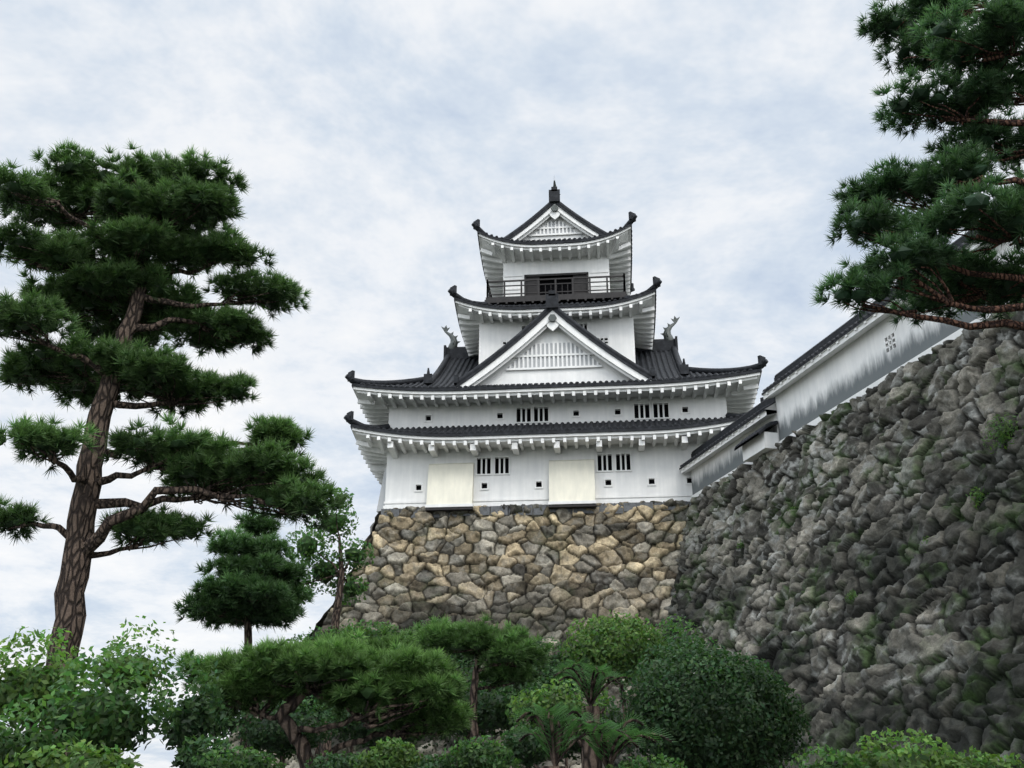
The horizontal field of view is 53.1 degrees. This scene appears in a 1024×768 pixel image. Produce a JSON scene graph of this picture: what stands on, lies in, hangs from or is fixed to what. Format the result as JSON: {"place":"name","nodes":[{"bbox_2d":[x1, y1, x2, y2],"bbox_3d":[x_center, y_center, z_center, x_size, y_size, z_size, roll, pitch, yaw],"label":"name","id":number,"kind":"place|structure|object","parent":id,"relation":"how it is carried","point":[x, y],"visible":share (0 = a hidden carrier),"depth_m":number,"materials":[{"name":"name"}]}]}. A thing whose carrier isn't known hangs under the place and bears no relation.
{"place":"outdoors","nodes":[
{"label":"outdoors","id":0,"kind":"place"},
{"bbox_2d":[0,0,1023,767],"label":"sky","id":1,"kind":"structure","parent":0,"point":[369,138],"materials":[{"name":"white"}]},
{"label":"terrace","id":2,"kind":"structure","parent":0,"visible":0},
{"bbox_2d":[381,501,690,517],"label":"stone ledge","id":3,"kind":"object","parent":2,"relation":"on","point":[483,510],"visible":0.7,"depth_m":46.02,"materials":[{"name":"grey stone"}]},
{"bbox_2d":[344,180,767,512],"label":"castle keep","id":4,"kind":"structure","parent":2,"relation":"on","point":[563,378],"depth_m":47.71,"materials":[{"name":"paint"}]},
{"bbox_2d":[761,220,1023,442],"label":"castle wall","id":5,"kind":"structure","parent":2,"relation":"on","point":[851,358],"depth_m":34.20,"materials":[{"name":"white paint"}]},
{"label":"ground","id":6,"kind":"structure","parent":0,"visible":0},
{"bbox_2d":[0,615,233,767],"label":"shrub","id":7,"kind":"object","parent":6,"relation":"on","point":[102,726],"visible":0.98,"depth_m":10.72,"materials":[{"name":"green plant"}]},
{"bbox_2d":[0,137,350,756],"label":"pine tree","id":8,"kind":"object","parent":6,"relation":"on","point":[141,210],"visible":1,"depth_m":23.95,"materials":[{"name":"green plant"}]},
{"bbox_2d":[173,510,316,754],"bbox_3d":[-8.347,8.614,30.957,4.357,9.991,4.281,-2,-22,5],"label":"pine tree","id":9,"kind":"object","parent":6,"relation":"on","point":[247,589],"visible":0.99,"depth_m":31.10,"materials":[{"name":"green plant"}]},
{"bbox_2d":[229,511,380,736],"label":"stone wall edge","id":10,"kind":"object","parent":6,"relation":"on","point":[319,623],"visible":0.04,"depth_m":45.41,"materials":[{"name":"grey stone"}]},
{"bbox_2d":[172,623,478,767],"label":"niwaki pine","id":11,"kind":"object","parent":6,"relation":"on","point":[375,680],"visible":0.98,"depth_m":12.96,"materials":[{"name":"green plant"}]},
{"bbox_2d":[282,487,374,760],"bbox_3d":[-7.257,10.148,38.555,3.278,12.478,3.678,-20,-29,41],"label":"maple tree","id":12,"kind":"object","parent":6,"relation":"on","point":[325,573],"visible":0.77,"depth_m":39.69,"materials":[{"name":"green plant"}]},
{"bbox_2d":[249,617,605,767],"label":"trees","id":13,"kind":"object","parent":6,"relation":"on","point":[464,664],"visible":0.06,"depth_m":29.30,"materials":[{"name":"green plant"}]},
{"bbox_2d":[192,722,686,767],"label":"shrub","id":14,"kind":"object","parent":6,"relation":"on","point":[528,751],"visible":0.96,"depth_m":10.36,"materials":[{"name":"green plant"}]},
{"bbox_2d":[221,498,689,767],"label":"keep stone base","id":15,"kind":"object","parent":6,"relation":"on","point":[547,574],"visible":0.45,"depth_m":44.13,"materials":[{"name":"beige stone"}]},
{"bbox_2d":[162,667,788,767],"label":"shrub","id":16,"kind":"object","parent":6,"relation":"on","point":[268,736],"visible":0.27,"depth_m":20.38,"materials":[{"name":"green plant"}]},
{"bbox_2d":[411,612,553,745],"bbox_3d":[-0.526,6.352,17.969,2.735,4.675,1.930,-2,-22,5],"label":"garden pine","id":17,"kind":"object","parent":6,"relation":"on","point":[512,651],"visible":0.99,"depth_m":18.25,"materials":[{"name":"green plant"}]},
{"bbox_2d":[511,702,631,767],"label":"sago palm","id":18,"kind":"object","parent":6,"relation":"on","point":[554,745],"visible":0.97,"depth_m":9.42,"materials":[{"name":"green plant"}]},
{"bbox_2d":[551,657,642,767],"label":"sago palm","id":19,"kind":"object","parent":6,"relation":"on","point":[591,688],"visible":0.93,"depth_m":13.30,"materials":[{"name":"green plant"}]},
{"bbox_2d":[505,610,702,765],"bbox_3d":[1.696,6.240,18.140,2.077,4.919,6.420,-11,-24,26],"label":"leafy tree","id":20,"kind":"object","parent":6,"relation":"on","point":[618,651],"visible":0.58,"depth_m":18.83,"materials":[{"name":"green plant"}]},
{"bbox_2d":[564,712,675,767],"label":"sago palm","id":21,"kind":"object","parent":6,"relation":"on","point":[610,747],"visible":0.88,"depth_m":9.57,"materials":[{"name":"green plant"}]},
{"bbox_2d":[615,630,811,767],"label":"rounded bush","id":22,"kind":"object","parent":6,"relation":"on","point":[719,711],"visible":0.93,"depth_m":11.64,"materials":[{"name":"green plant"}]},
{"bbox_2d":[613,298,1023,767],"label":"stone wall","id":23,"kind":"structure","parent":6,"relation":"on","point":[874,485],"depth_m":27.20,"materials":[{"name":"grey stone"}]},
{"bbox_2d":[679,397,779,497],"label":"lower castle wall","id":24,"kind":"structure","parent":23,"relation":"on","point":[750,436],"depth_m":41.82,"materials":[{"name":"white paint"}]},
{"bbox_2d":[735,412,1023,601],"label":"wall weeds","id":25,"kind":"object","parent":23,"relation":"on","point":[1002,435],"depth_m":24.65,"materials":[{"name":"green plant"}]},
{"bbox_2d":[779,728,1023,767],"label":"shrub","id":26,"kind":"object","parent":6,"relation":"on","point":[896,757],"visible":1,"depth_m":10.41,"materials":[{"name":"green plant"}]},
{"bbox_2d":[809,0,1023,330],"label":"pine tree","id":27,"kind":"object","parent":6,"relation":"on","point":[966,279],"visible":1,"depth_m":17.24,"materials":[{"name":"green plant"}]}
]}

